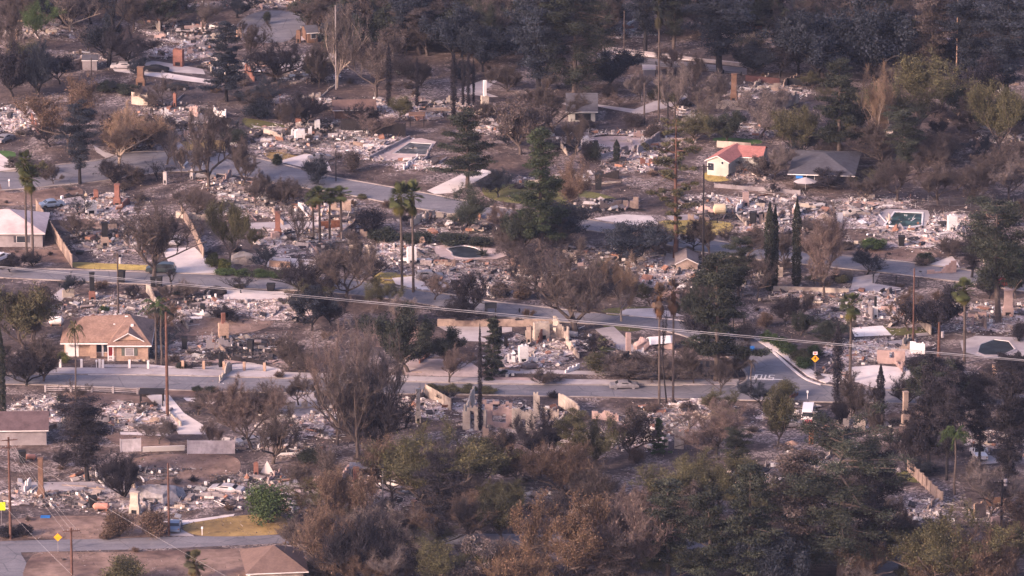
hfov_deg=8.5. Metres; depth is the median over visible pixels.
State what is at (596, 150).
bush
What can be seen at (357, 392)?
bare tree
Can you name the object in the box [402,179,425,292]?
fan palm
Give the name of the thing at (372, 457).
scorched tree
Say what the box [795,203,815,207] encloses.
ruined wall
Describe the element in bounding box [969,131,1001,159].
bare tree
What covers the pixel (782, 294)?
rubble
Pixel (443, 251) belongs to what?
patio
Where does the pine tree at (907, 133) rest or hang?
on the ground at (760, 448)
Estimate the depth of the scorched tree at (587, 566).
987.12 m
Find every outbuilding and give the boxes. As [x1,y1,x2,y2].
[331,99,376,118]
[565,93,597,121]
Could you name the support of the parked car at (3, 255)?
on the ground at (760, 448)
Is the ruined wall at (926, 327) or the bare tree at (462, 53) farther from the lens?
the bare tree at (462, 53)
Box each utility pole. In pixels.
[0,437,17,538]
[63,528,79,575]
[117,253,121,313]
[165,312,168,415]
[167,463,169,535]
[335,5,336,89]
[335,149,336,180]
[623,11,624,50]
[643,83,644,123]
[667,99,668,124]
[697,164,711,266]
[912,268,914,340]
[937,322,943,356]
[956,0,957,84]
[993,479,1010,533]
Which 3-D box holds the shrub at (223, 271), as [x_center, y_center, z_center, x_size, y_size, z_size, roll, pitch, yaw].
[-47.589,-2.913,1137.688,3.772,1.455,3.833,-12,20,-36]
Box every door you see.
[65,345,78,355]
[107,347,112,355]
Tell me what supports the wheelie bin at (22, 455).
on the ground at (760, 448)
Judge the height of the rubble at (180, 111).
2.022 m
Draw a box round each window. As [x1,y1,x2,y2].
[16,236,24,242]
[96,345,106,351]
[125,348,133,355]
[708,162,713,170]
[806,175,814,179]
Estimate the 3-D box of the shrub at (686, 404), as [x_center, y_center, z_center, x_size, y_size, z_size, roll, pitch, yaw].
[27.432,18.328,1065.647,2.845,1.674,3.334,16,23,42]
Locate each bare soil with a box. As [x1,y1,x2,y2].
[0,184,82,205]
[5,249,78,262]
[8,516,167,538]
[23,548,313,575]
[51,218,124,233]
[63,392,151,404]
[106,433,169,448]
[130,389,236,397]
[133,453,240,486]
[164,318,272,334]
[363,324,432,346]
[857,247,936,260]
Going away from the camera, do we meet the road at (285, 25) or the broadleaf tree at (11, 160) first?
the broadleaf tree at (11, 160)
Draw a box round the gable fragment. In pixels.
[260,461,272,473]
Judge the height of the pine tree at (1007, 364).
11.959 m
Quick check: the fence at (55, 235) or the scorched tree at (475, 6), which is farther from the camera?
the scorched tree at (475, 6)
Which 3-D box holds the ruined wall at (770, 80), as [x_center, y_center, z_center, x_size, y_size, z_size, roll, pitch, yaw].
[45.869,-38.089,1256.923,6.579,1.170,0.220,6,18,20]
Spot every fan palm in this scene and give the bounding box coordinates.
[14,148,35,256]
[18,163,40,253]
[183,548,207,575]
[304,191,317,238]
[308,185,330,240]
[321,188,338,239]
[330,185,352,237]
[388,180,410,291]
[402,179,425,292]
[649,281,669,405]
[652,0,667,120]
[665,278,682,402]
[837,291,864,379]
[952,276,976,363]
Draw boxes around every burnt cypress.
[385,43,392,105]
[414,58,419,105]
[449,48,458,121]
[460,57,465,104]
[465,53,471,104]
[471,57,475,103]
[476,324,482,430]
[830,322,845,399]
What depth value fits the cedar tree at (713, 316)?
1076.85 m
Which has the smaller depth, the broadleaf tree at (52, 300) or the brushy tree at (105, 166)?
the broadleaf tree at (52, 300)
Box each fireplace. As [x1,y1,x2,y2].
[85,200,96,213]
[218,312,228,338]
[218,351,223,366]
[271,231,279,238]
[294,128,304,139]
[315,119,319,128]
[350,466,362,507]
[407,246,416,262]
[481,80,488,108]
[518,344,527,361]
[533,321,549,339]
[581,136,588,144]
[595,172,601,189]
[873,296,877,318]
[947,214,957,230]
[991,515,999,526]
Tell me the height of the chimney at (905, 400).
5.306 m
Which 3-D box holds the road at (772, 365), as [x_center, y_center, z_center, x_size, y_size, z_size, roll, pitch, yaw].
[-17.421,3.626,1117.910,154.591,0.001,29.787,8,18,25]
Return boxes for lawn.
[0,151,15,158]
[72,262,147,269]
[180,140,225,150]
[183,514,287,535]
[242,118,284,127]
[264,152,295,159]
[374,272,411,283]
[482,184,615,207]
[598,335,625,351]
[601,307,654,315]
[603,325,641,331]
[659,220,732,234]
[705,172,728,181]
[713,137,761,143]
[884,325,926,335]
[898,470,918,482]
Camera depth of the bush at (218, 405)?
1062.45 m
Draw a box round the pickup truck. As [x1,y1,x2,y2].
[969,447,987,459]
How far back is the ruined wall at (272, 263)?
1141.64 m
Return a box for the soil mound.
[510,247,556,271]
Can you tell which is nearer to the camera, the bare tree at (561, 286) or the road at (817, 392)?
the road at (817, 392)
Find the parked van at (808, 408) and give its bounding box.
[801,402,814,421]
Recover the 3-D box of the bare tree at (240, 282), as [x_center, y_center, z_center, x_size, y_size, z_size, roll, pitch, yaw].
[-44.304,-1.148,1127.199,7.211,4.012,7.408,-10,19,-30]
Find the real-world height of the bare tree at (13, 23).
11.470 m
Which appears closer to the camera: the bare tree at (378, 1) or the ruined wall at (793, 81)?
the ruined wall at (793, 81)
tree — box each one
[0,0,29,49]
[0,0,40,30]
[0,39,29,96]
[0,253,23,271]
[0,281,61,350]
[0,287,26,307]
[0,329,6,410]
[1,339,62,384]
[2,156,35,168]
[3,35,39,55]
[3,281,59,341]
[3,343,11,354]
[8,68,107,150]
[13,35,65,96]
[17,249,47,266]
[18,329,64,381]
[19,0,66,40]
[25,124,69,146]
[38,0,87,24]
[38,163,64,183]
[48,0,100,30]
[48,394,115,481]
[49,52,79,83]
[51,445,76,465]
[52,98,103,183]
[54,376,94,398]
[58,211,95,239]
[58,272,88,291]
[59,0,109,23]
[61,306,78,317]
[61,415,76,434]
[63,196,96,215]
[71,22,100,50]
[77,8,122,58]
[81,23,171,60]
[84,445,146,496]
[91,158,133,182]
[98,97,174,165]
[99,161,143,182]
[100,0,127,66]
[108,79,117,91]
[114,184,207,276]
[115,0,146,31]
[122,284,141,298]
[127,59,145,74]
[130,56,152,64]
[131,86,164,105]
[132,416,179,443]
[137,299,186,330]
[138,0,198,25]
[139,0,178,17]
[143,161,178,178]
[144,0,169,23]
[148,73,186,100]
[148,322,190,347]
[150,111,185,163]
[155,284,173,297]
[157,113,179,127]
[165,266,174,292]
[170,145,188,175]
[171,278,200,297]
[176,0,196,11]
[177,100,233,187]
[179,184,217,211]
[185,385,227,414]
[196,0,226,29]
[196,19,249,101]
[197,371,294,449]
[199,418,225,439]
[201,195,251,263]
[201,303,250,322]
[216,268,256,292]
[218,0,265,17]
[225,134,262,185]
[229,73,294,100]
[231,117,246,128]
[232,90,243,99]
[236,19,274,55]
[239,88,271,107]
[239,226,267,247]
[239,378,286,415]
[240,36,310,81]
[244,168,272,207]
[247,245,278,268]
[250,401,306,464]
[258,173,310,202]
[262,68,285,82]
[268,252,320,291]
[269,331,307,367]
[273,95,305,131]
[273,471,363,518]
[274,188,318,241]
[275,511,317,546]
[279,349,323,372]
[279,369,320,404]
[280,278,333,311]
[280,473,379,517]
[281,436,342,514]
[281,502,372,575]
[282,0,323,24]
[283,262,355,293]
[285,0,339,32]
[285,284,338,330]
[286,89,328,120]
[286,93,333,122]
[289,51,333,80]
[292,346,387,457]
[297,228,380,298]
[300,154,335,185]
[301,60,339,81]
[302,296,371,445]
[303,502,427,575]
[304,38,329,87]
[309,383,332,406]
[312,291,348,325]
[312,425,327,435]
[313,307,395,393]
[313,463,379,523]
[316,14,379,49]
[319,3,379,47]
[322,0,374,28]
[322,2,371,87]
[323,243,349,259]
[325,38,352,66]
[326,0,383,29]
[328,420,353,434]
[328,545,393,575]
[329,365,418,448]
[333,495,418,536]
[336,26,409,97]
[339,99,383,120]
[346,109,401,134]
[351,300,436,372]
[351,327,409,401]
[354,411,513,506]
[354,432,435,498]
[359,42,385,70]
[361,254,395,276]
[361,276,406,308]
[362,526,436,575]
[364,526,439,575]
[365,2,401,42]
[372,0,400,33]
[373,0,425,13]
[380,291,419,319]
[382,6,433,55]
[384,0,434,49]
[386,502,433,534]
[387,6,442,54]
[387,95,413,121]
[389,0,427,54]
[392,0,449,7]
[393,57,410,74]
[396,56,436,85]
[397,525,460,549]
[399,214,410,224]
[400,547,426,575]
[403,491,501,551]
[406,534,505,575]
[411,324,467,359]
[411,449,465,550]
[411,470,480,491]
[413,294,497,321]
[415,0,473,59]
[418,272,449,299]
[421,438,465,480]
[423,466,516,512]
[424,488,480,527]
[425,106,497,186]
[428,0,470,18]
[431,7,483,51]
[433,4,502,57]
[435,391,456,397]
[439,342,479,381]
[441,532,527,575]
[442,181,495,227]
[442,433,527,483]
[445,19,517,71]
[445,44,470,56]
[445,57,480,76]
[445,271,495,315]
[446,58,478,81]
[448,95,557,154]
[448,493,491,538]
[454,0,504,15]
[465,99,496,117]
[466,0,507,49]
[467,534,562,575]
[469,0,519,50]
[471,475,532,513]
[472,166,518,196]
[474,425,516,456]
[474,490,517,540]
[476,531,520,573]
[478,62,526,90]
[482,315,507,380]
[483,532,546,564]
[485,199,520,228]
[488,130,520,146]
[488,238,544,268]
[492,220,523,255]
[493,10,512,47]
[493,11,558,59]
[494,0,511,6]
[494,7,521,51]
[495,234,622,331]
[498,442,539,482]
[499,204,543,248]
[499,527,559,548]
[501,0,571,96]
[506,238,574,298]
[507,485,615,575]
[508,126,570,245]
[508,398,572,477]
[508,438,603,494]
[510,75,595,135]
[526,367,570,383]
[530,0,619,92]
[531,110,552,129]
[532,489,579,521]
[533,64,560,89]
[537,199,602,240]
[537,446,613,497]
[538,217,574,249]
[546,486,691,575]
[549,151,601,210]
[551,266,591,283]
[552,407,593,454]
[560,59,600,85]
[560,112,588,154]
[561,542,612,573]
[562,0,622,23]
[565,460,627,505]
[571,409,626,465]
[577,0,629,28]
[577,47,646,84]
[579,332,612,352]
[580,0,623,44]
[581,412,591,422]
[584,261,639,291]
[585,405,664,459]
[587,258,604,272]
[587,532,655,575]
[589,347,675,384]
[598,219,686,263]
[598,249,640,320]
[601,268,631,298]
[603,92,626,106]
[603,350,650,369]
[604,480,661,516]
[606,261,629,291]
[612,139,619,161]
[621,0,674,50]
[624,69,652,101]
[624,456,712,503]
[632,220,682,249]
[632,280,667,304]
[635,545,706,575]
[637,0,698,32]
[640,117,702,257]
[641,354,707,380]
[641,476,686,509]
[641,478,709,575]
[642,402,662,411]
[647,418,672,454]
[651,60,693,117]
[653,46,683,70]
[655,239,673,253]
[661,0,696,50]
[661,65,682,80]
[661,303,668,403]
[663,484,742,575]
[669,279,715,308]
[670,405,703,430]
[671,479,728,517]
[672,403,751,454]
[673,107,723,140]
[674,342,700,382]
[675,0,757,73]
[676,275,715,320]
[676,444,762,512]
[677,251,772,380]
[677,305,731,340]
[679,219,716,247]
[680,51,710,95]
[681,213,716,254]
[683,0,716,35]
[683,71,731,117]
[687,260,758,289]
[691,462,786,575]
[694,354,734,391]
[698,386,739,417]
[699,427,721,444]
[700,396,735,417]
[702,455,748,470]
[705,109,748,140]
[707,438,718,448]
[712,357,741,374]
[715,223,782,256]
[719,426,754,475]
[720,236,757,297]
[722,477,784,517]
[724,356,755,376]
[726,528,812,575]
[727,32,763,48]
[728,30,773,56]
[730,82,790,137]
[732,0,779,28]
[732,40,780,73]
[735,154,786,176]
[736,376,771,406]
[736,471,801,514]
[739,338,751,361]
[740,245,778,298]
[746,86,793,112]
[753,0,782,30]
[755,7,864,77]
[756,229,800,269]
[757,0,829,23]
[760,0,820,61]
[760,1,792,29]
[761,382,797,444]
[763,202,776,290]
[764,182,783,192]
[765,441,835,567]
[766,33,802,77]
[766,101,820,159]
[768,141,799,180]
[769,293,807,326]
[770,204,779,287]
[771,398,917,575]
[772,514,828,564]
[773,12,827,74]
[778,129,819,153]
[778,257,791,269]
[778,290,818,312]
[783,517,860,559]
[786,521,853,562]
[790,311,822,334]
[791,196,802,286]
[792,0,905,58]
[796,70,827,89]
[797,201,847,296]
[801,214,818,229]
[801,233,827,270]
[802,275,820,284]
[803,319,857,343]
[805,0,919,80]
[805,85,840,103]
[809,141,848,150]
[811,58,879,150]
[812,166,845,189]
[815,5,828,18]
[817,0,853,14]
[817,13,848,57]
[818,458,908,503]
[820,526,893,575]
[826,395,851,424]
[834,117,932,162]
[834,456,880,507]
[835,90,872,127]
[838,366,871,415]
[838,394,873,415]
[840,556,884,575]
[844,174,887,200]
[847,449,904,575]
[848,119,885,145]
[848,168,878,183]
[850,244,889,276]
[853,60,896,159]
[855,45,977,129]
[863,145,896,158]
[863,396,886,436]
[867,387,885,401]
[869,5,916,41]
[870,59,902,79]
[872,153,930,201]
[873,412,940,440]
[875,365,885,423]
[875,497,1023,575]
[876,30,922,67]
[877,500,923,560]
[878,516,939,563]
[879,0,920,19]
[879,19,926,63]
[880,105,928,176]
[881,494,915,519]
[882,413,930,469]
[883,287,925,329]
[887,29,928,60]
[887,369,921,403]
[889,64,914,99]
[890,3,928,34]
[893,358,970,411]
[893,509,973,543]
[894,0,921,14]
[895,127,969,160]
[895,283,969,334]
[898,89,935,114]
[900,351,966,472]
[901,351,942,373]
[901,538,937,575]
[902,428,941,448]
[903,456,944,472]
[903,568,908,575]
[910,155,975,205]
[912,0,959,77]
[915,133,951,171]
[917,536,998,575]
[918,31,952,76]
[925,366,968,479]
[926,118,948,135]
[927,101,948,117]
[929,78,983,115]
[935,0,989,22]
[935,0,999,70]
[935,235,964,255]
[937,425,972,494]
[938,30,998,72]
[941,394,973,427]
[943,366,997,403]
[944,354,966,377]
[946,520,1023,575]
[947,80,986,134]
[947,465,1006,496]
[948,135,972,153]
[950,49,1004,95]
[951,167,970,190]
[951,224,973,237]
[952,160,997,200]
[954,9,1013,63]
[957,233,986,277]
[960,151,1009,186]
[962,76,1023,148]
[963,225,1010,252]
[963,372,999,462]
[964,455,1023,522]
[965,5,1007,34]
[967,98,1023,136]
[968,367,998,387]
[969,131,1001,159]
[972,0,1023,88]
[975,276,1002,298]
[980,351,1023,404]
[981,371,1023,480]
[985,139,1023,173]
[985,511,1023,538]
[986,151,1023,199]
[986,350,1023,371]
[990,447,1021,460]
[992,487,1023,519]
[993,8,1023,38]
[995,397,1023,445]
[997,243,1023,298]
[1000,109,1023,140]
[1002,520,1023,575]
[1015,198,1023,213]
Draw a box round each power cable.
[0,266,1023,359]
[6,268,1019,360]
[10,449,219,572]
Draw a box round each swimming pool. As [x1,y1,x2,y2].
[392,142,432,155]
[446,245,486,258]
[883,211,923,226]
[976,338,1015,355]
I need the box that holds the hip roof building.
[239,545,308,575]
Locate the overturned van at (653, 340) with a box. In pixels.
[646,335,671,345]
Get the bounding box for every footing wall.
[86,486,104,488]
[278,452,296,455]
[321,84,334,95]
[661,138,683,140]
[853,201,877,204]
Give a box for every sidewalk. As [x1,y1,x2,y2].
[36,367,738,384]
[603,49,740,62]
[757,339,831,382]
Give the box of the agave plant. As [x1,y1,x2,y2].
[475,247,489,256]
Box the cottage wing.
[738,145,768,168]
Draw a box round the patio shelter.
[409,112,424,126]
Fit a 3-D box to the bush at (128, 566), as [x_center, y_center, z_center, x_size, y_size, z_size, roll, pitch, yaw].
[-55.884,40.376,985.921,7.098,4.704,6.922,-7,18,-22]
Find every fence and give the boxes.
[36,201,71,266]
[44,385,138,393]
[59,359,100,367]
[102,359,149,368]
[120,438,140,451]
[181,206,203,258]
[181,360,265,370]
[187,440,234,453]
[341,118,405,136]
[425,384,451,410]
[646,61,741,75]
[687,218,717,226]
[688,447,717,459]
[714,183,800,193]
[833,270,852,278]
[873,274,954,288]
[907,459,942,499]
[928,195,1013,208]
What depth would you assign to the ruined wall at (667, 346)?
1097.06 m
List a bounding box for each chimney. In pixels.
[37,457,44,497]
[89,272,95,299]
[93,189,97,199]
[101,222,108,246]
[113,183,120,204]
[129,490,140,513]
[136,66,145,85]
[173,48,183,66]
[173,92,176,106]
[253,461,257,474]
[274,211,281,234]
[296,30,300,42]
[415,388,420,422]
[526,325,531,342]
[626,332,630,353]
[730,73,737,100]
[742,191,748,206]
[901,391,908,423]
[1002,289,1013,315]
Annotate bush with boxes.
[96,109,156,153]
[98,552,150,575]
[101,508,135,537]
[125,167,145,185]
[133,507,167,539]
[136,109,159,148]
[214,400,234,415]
[218,128,247,143]
[240,97,274,118]
[244,478,297,526]
[261,10,270,22]
[292,444,319,464]
[305,133,314,139]
[305,557,331,575]
[318,247,341,263]
[340,149,363,171]
[350,205,387,232]
[580,139,592,160]
[583,349,610,375]
[586,141,606,159]
[600,82,618,97]
[623,112,647,126]
[629,446,646,463]
[641,121,667,137]
[732,320,760,341]
[755,311,775,326]
[776,377,799,395]
[843,122,866,129]
[965,457,987,476]
[1008,321,1023,341]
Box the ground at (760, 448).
[0,0,1023,575]
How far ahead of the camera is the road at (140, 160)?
1190.10 m
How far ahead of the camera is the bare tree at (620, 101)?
1239.68 m
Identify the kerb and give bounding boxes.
[0,150,974,270]
[0,171,1023,291]
[0,277,747,387]
[5,383,1000,405]
[12,373,682,385]
[14,267,628,315]
[629,315,820,384]
[821,384,1023,394]
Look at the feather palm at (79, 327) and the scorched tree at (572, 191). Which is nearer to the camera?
the feather palm at (79, 327)
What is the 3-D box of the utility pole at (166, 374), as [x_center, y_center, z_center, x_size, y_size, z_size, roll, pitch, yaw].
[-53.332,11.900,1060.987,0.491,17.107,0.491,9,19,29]
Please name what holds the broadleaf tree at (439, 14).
on the ground at (760, 448)
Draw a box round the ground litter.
[0,0,1023,575]
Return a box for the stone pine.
[953,195,1023,321]
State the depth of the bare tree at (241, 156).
1185.19 m
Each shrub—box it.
[0,525,19,537]
[13,126,27,135]
[15,523,33,536]
[18,166,45,175]
[33,160,48,171]
[57,352,71,363]
[61,185,71,190]
[94,79,119,92]
[94,278,108,288]
[98,305,109,311]
[99,530,113,539]
[109,219,119,225]
[115,83,141,94]
[117,180,129,189]
[132,546,139,551]
[133,405,147,412]
[168,353,178,361]
[171,192,181,199]
[172,473,182,483]
[176,362,187,368]
[186,474,200,481]
[191,385,202,391]
[204,252,219,266]
[205,385,216,392]
[207,87,223,92]
[214,268,234,275]
[218,258,231,268]
[224,502,234,510]
[232,244,243,252]
[232,267,253,276]
[235,137,249,143]
[237,77,250,85]
[251,268,268,277]
[267,269,282,278]
[271,153,282,165]
[273,369,285,376]
[308,75,324,83]
[320,331,331,339]
[333,152,342,158]
[345,77,354,83]
[355,453,368,460]
[356,194,367,198]
[366,226,399,242]
[377,498,398,508]
[381,200,390,206]
[402,81,414,88]
[402,230,436,244]
[423,383,443,390]
[435,232,471,245]
[438,126,450,131]
[441,383,461,393]
[459,383,477,393]
[468,235,494,246]
[477,385,497,393]
[488,281,510,296]
[512,286,531,299]
[520,308,536,317]
[546,389,558,397]
[579,119,599,127]
[646,86,661,98]
[647,170,659,175]
[648,118,667,123]
[666,93,676,101]
[668,146,685,150]
[676,97,694,106]
[677,401,698,410]
[725,179,744,185]
[747,425,760,431]
[758,330,777,342]
[770,336,787,348]
[778,342,797,355]
[788,348,809,362]
[790,183,801,189]
[795,356,812,368]
[807,344,823,356]
[819,277,834,286]
[829,271,848,281]
[835,275,849,282]
[840,241,855,249]
[860,237,886,249]
[892,561,912,575]
[912,255,931,265]
[916,252,934,261]
[930,290,943,300]
[953,520,966,528]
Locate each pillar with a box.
[163,171,167,183]
[190,169,193,179]
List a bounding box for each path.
[101,364,176,367]
[164,514,233,524]
[499,368,657,375]
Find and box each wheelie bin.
[18,449,25,462]
[76,250,84,253]
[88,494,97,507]
[118,269,125,282]
[150,276,155,286]
[156,276,162,286]
[181,336,186,348]
[200,303,204,311]
[247,339,253,351]
[266,282,275,290]
[749,211,756,223]
[898,235,904,245]
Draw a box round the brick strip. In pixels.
[493,377,564,380]
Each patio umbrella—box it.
[787,440,798,444]
[793,177,816,189]
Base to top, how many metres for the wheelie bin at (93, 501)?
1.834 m
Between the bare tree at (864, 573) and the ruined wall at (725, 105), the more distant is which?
the ruined wall at (725, 105)
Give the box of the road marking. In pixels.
[749,374,773,379]
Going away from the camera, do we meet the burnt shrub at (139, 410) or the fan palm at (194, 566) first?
the fan palm at (194, 566)
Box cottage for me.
[705,143,741,176]
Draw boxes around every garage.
[0,411,49,444]
[674,248,698,268]
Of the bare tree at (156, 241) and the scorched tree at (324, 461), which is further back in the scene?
the bare tree at (156, 241)
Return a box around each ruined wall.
[24,477,30,491]
[46,29,56,33]
[49,423,56,429]
[57,417,65,428]
[62,286,73,297]
[65,58,81,72]
[94,413,108,421]
[96,224,116,228]
[118,198,129,211]
[131,92,147,104]
[140,496,150,510]
[142,417,159,422]
[146,284,157,300]
[154,33,165,37]
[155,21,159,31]
[160,504,187,509]
[161,108,168,116]
[169,411,180,425]
[176,27,197,31]
[176,211,209,220]
[179,315,187,328]
[184,21,205,28]
[185,114,208,121]
[187,49,211,53]
[187,491,223,496]
[189,105,198,116]
[196,39,223,46]
[206,336,231,348]
[213,105,226,117]
[219,361,231,380]
[220,344,230,359]
[221,169,231,182]
[229,356,266,364]
[245,63,254,81]
[263,128,280,136]
[268,467,281,480]
[269,260,287,266]
[274,305,281,314]
[288,401,315,408]
[291,126,311,135]
[300,92,320,97]
[321,220,339,228]
[331,200,350,210]
[341,219,356,239]
[342,464,349,479]
[347,229,370,237]
[349,141,373,147]
[363,144,388,148]
[368,135,409,159]
[403,153,417,168]
[410,209,434,226]
[418,386,424,397]
[419,354,429,362]
[421,148,429,161]
[427,107,463,111]
[432,259,455,265]
[436,212,457,217]
[437,319,552,326]
[463,405,486,429]
[464,386,474,410]
[476,399,511,415]
[482,426,505,438]
[487,406,511,428]
[500,367,519,370]
[504,336,507,347]
[507,354,514,362]
[512,408,534,430]
[516,355,537,361]
[521,407,558,419]
[525,324,565,337]
[533,392,539,420]
[536,329,542,343]
[553,316,568,340]
[556,411,566,424]
[558,393,579,416]
[560,141,567,155]
[565,363,579,372]
[566,340,578,357]
[592,410,618,420]
[597,145,628,159]
[597,170,618,178]
[600,199,621,208]
[602,46,747,67]
[610,137,628,141]
[623,197,638,208]
[633,125,649,137]
[637,131,661,152]
[640,157,657,163]
[661,341,674,348]
[662,288,679,298]
[665,428,683,448]
[667,267,680,281]
[688,214,709,221]
[698,204,713,211]
[716,100,747,110]
[717,141,750,147]
[735,199,742,211]
[736,213,747,225]
[745,75,779,83]
[749,202,764,206]
[753,83,779,88]
[754,73,768,86]
[755,265,782,276]
[759,212,766,223]
[771,87,787,90]
[773,286,848,292]
[778,208,787,216]
[781,91,798,107]
[783,73,796,86]
[787,78,806,86]
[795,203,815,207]
[832,212,842,221]
[843,418,865,429]
[860,301,872,319]
[877,349,904,363]
[878,306,896,309]
[892,353,902,371]
[896,344,908,349]
[902,331,914,344]
[910,341,924,353]
[917,320,931,334]
[920,237,940,241]
[927,260,956,273]
[927,498,935,509]
[958,312,986,317]
[967,316,973,324]
[974,500,985,517]
[975,313,986,328]
[985,497,1003,505]
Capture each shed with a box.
[81,54,98,69]
[301,25,318,42]
[642,65,655,75]
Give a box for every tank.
[26,454,36,459]
[49,316,62,325]
[93,503,109,510]
[713,204,726,214]
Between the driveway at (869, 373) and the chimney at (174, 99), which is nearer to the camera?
the driveway at (869, 373)
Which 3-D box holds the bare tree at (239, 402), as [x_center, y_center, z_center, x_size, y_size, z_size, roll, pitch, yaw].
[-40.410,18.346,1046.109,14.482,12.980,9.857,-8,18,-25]
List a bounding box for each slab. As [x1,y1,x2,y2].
[16,482,137,491]
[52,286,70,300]
[120,432,167,435]
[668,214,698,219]
[852,326,890,336]
[888,339,901,344]
[915,332,928,335]
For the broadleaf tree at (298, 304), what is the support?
on the ground at (760, 448)
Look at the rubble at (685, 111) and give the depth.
1235.68 m
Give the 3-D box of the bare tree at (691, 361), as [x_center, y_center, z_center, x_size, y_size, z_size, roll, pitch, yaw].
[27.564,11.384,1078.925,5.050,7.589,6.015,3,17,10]
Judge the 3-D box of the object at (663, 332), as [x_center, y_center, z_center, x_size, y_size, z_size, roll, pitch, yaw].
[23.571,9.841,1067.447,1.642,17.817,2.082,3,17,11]
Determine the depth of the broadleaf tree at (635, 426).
1040.86 m
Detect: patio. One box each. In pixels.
[205,359,284,363]
[251,221,346,229]
[371,138,435,159]
[434,244,507,259]
[593,136,640,149]
[875,209,929,227]
[960,336,1023,357]
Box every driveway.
[0,154,18,170]
[56,196,84,206]
[94,146,116,157]
[112,68,210,83]
[136,59,204,73]
[146,395,204,433]
[164,247,216,272]
[170,529,192,535]
[194,363,280,371]
[224,290,287,299]
[267,257,314,269]
[278,53,332,70]
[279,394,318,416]
[282,153,330,170]
[392,276,445,290]
[403,359,479,376]
[427,169,490,193]
[438,326,511,341]
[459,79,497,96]
[562,93,686,113]
[593,214,659,225]
[595,326,650,354]
[622,308,683,316]
[662,253,674,265]
[820,373,844,382]
[845,365,913,388]
[851,273,898,290]
[932,256,958,266]
[972,455,999,463]
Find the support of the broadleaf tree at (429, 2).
on the ground at (760, 448)
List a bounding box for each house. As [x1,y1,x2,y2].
[0,209,49,246]
[60,314,154,360]
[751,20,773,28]
[788,150,860,186]
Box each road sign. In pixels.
[0,502,4,524]
[54,532,61,540]
[812,352,818,361]
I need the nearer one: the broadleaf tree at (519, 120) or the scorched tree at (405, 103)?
the broadleaf tree at (519, 120)
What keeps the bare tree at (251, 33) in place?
on the ground at (760, 448)
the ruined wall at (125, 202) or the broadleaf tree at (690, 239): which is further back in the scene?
the ruined wall at (125, 202)
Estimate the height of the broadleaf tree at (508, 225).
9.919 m
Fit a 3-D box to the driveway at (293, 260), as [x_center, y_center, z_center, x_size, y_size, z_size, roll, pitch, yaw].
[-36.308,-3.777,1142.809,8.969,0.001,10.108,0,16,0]
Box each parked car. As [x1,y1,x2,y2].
[0,133,15,142]
[0,252,10,259]
[37,198,65,207]
[110,61,132,68]
[144,64,169,72]
[146,262,175,273]
[166,82,188,90]
[167,519,181,531]
[169,235,182,244]
[189,170,215,178]
[208,483,245,492]
[235,435,266,444]
[283,480,301,489]
[301,72,314,77]
[307,153,332,160]
[415,269,443,278]
[609,379,638,389]
[786,419,804,427]
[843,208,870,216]
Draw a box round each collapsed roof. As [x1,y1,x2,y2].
[136,484,185,504]
[231,251,255,264]
[633,337,653,349]
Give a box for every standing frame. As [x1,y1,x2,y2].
[139,388,164,405]
[349,462,383,498]
[485,302,496,318]
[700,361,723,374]
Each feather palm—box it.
[66,320,84,397]
[138,296,170,363]
[147,307,173,364]
[743,360,756,395]
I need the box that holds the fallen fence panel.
[143,445,184,451]
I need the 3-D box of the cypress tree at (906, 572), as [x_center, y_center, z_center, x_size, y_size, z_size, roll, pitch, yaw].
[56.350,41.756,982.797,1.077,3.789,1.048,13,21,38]
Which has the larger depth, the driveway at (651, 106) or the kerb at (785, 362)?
the driveway at (651, 106)
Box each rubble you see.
[0,97,61,135]
[0,477,128,513]
[2,393,68,422]
[3,22,83,41]
[46,186,152,222]
[51,290,148,318]
[57,462,201,481]
[60,50,113,63]
[61,223,179,259]
[69,419,115,434]
[91,481,258,518]
[98,398,191,433]
[99,294,222,325]
[132,329,292,366]
[134,18,233,45]
[138,101,216,129]
[143,41,215,60]
[160,116,244,138]
[169,293,318,323]
[180,0,306,8]
[190,57,271,76]
[191,173,268,194]
[194,191,323,220]
[210,471,291,489]
[222,436,293,451]
[225,118,416,160]
[241,218,380,258]
[251,401,343,442]
[262,439,344,459]
[268,473,330,517]
[269,92,337,107]
[277,65,349,84]
[298,198,360,221]
[338,236,441,273]
[342,472,429,512]
[354,143,393,161]
[373,95,438,119]
[378,156,456,173]
[380,256,642,297]
[389,396,447,419]
[396,210,499,236]
[403,95,476,120]
[442,390,593,444]
[467,118,502,134]
[472,326,593,376]
[509,175,537,189]
[515,484,577,516]
[525,170,606,189]
[533,242,625,264]
[543,132,592,151]
[555,428,624,456]
[558,195,645,214]
[570,127,695,150]
[590,147,678,173]
[598,336,661,357]
[601,252,722,291]
[606,23,655,39]
[616,402,709,452]
[661,398,738,418]
[662,190,933,235]
[666,277,760,300]
[669,105,705,128]
[704,26,772,38]
[708,121,770,135]
[720,168,773,183]
[722,81,815,99]
[731,266,762,285]
[732,218,812,234]
[732,458,784,483]
[752,399,823,420]
[758,288,827,305]
[760,446,839,473]
[801,286,923,331]
[802,234,864,249]
[806,333,936,366]
[810,366,848,380]
[819,418,869,433]
[853,206,998,252]
[872,418,932,436]
[893,492,964,534]
[910,264,966,277]
[924,24,961,42]
[938,300,1023,335]
[946,371,996,385]
[957,425,1023,456]
[957,497,1023,526]
[969,124,1023,143]
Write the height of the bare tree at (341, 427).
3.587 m
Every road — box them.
[0,151,1023,289]
[0,268,814,384]
[0,541,25,575]
[4,375,1023,404]
[19,534,1023,555]
[237,10,304,42]
[597,53,746,74]
[877,557,901,575]

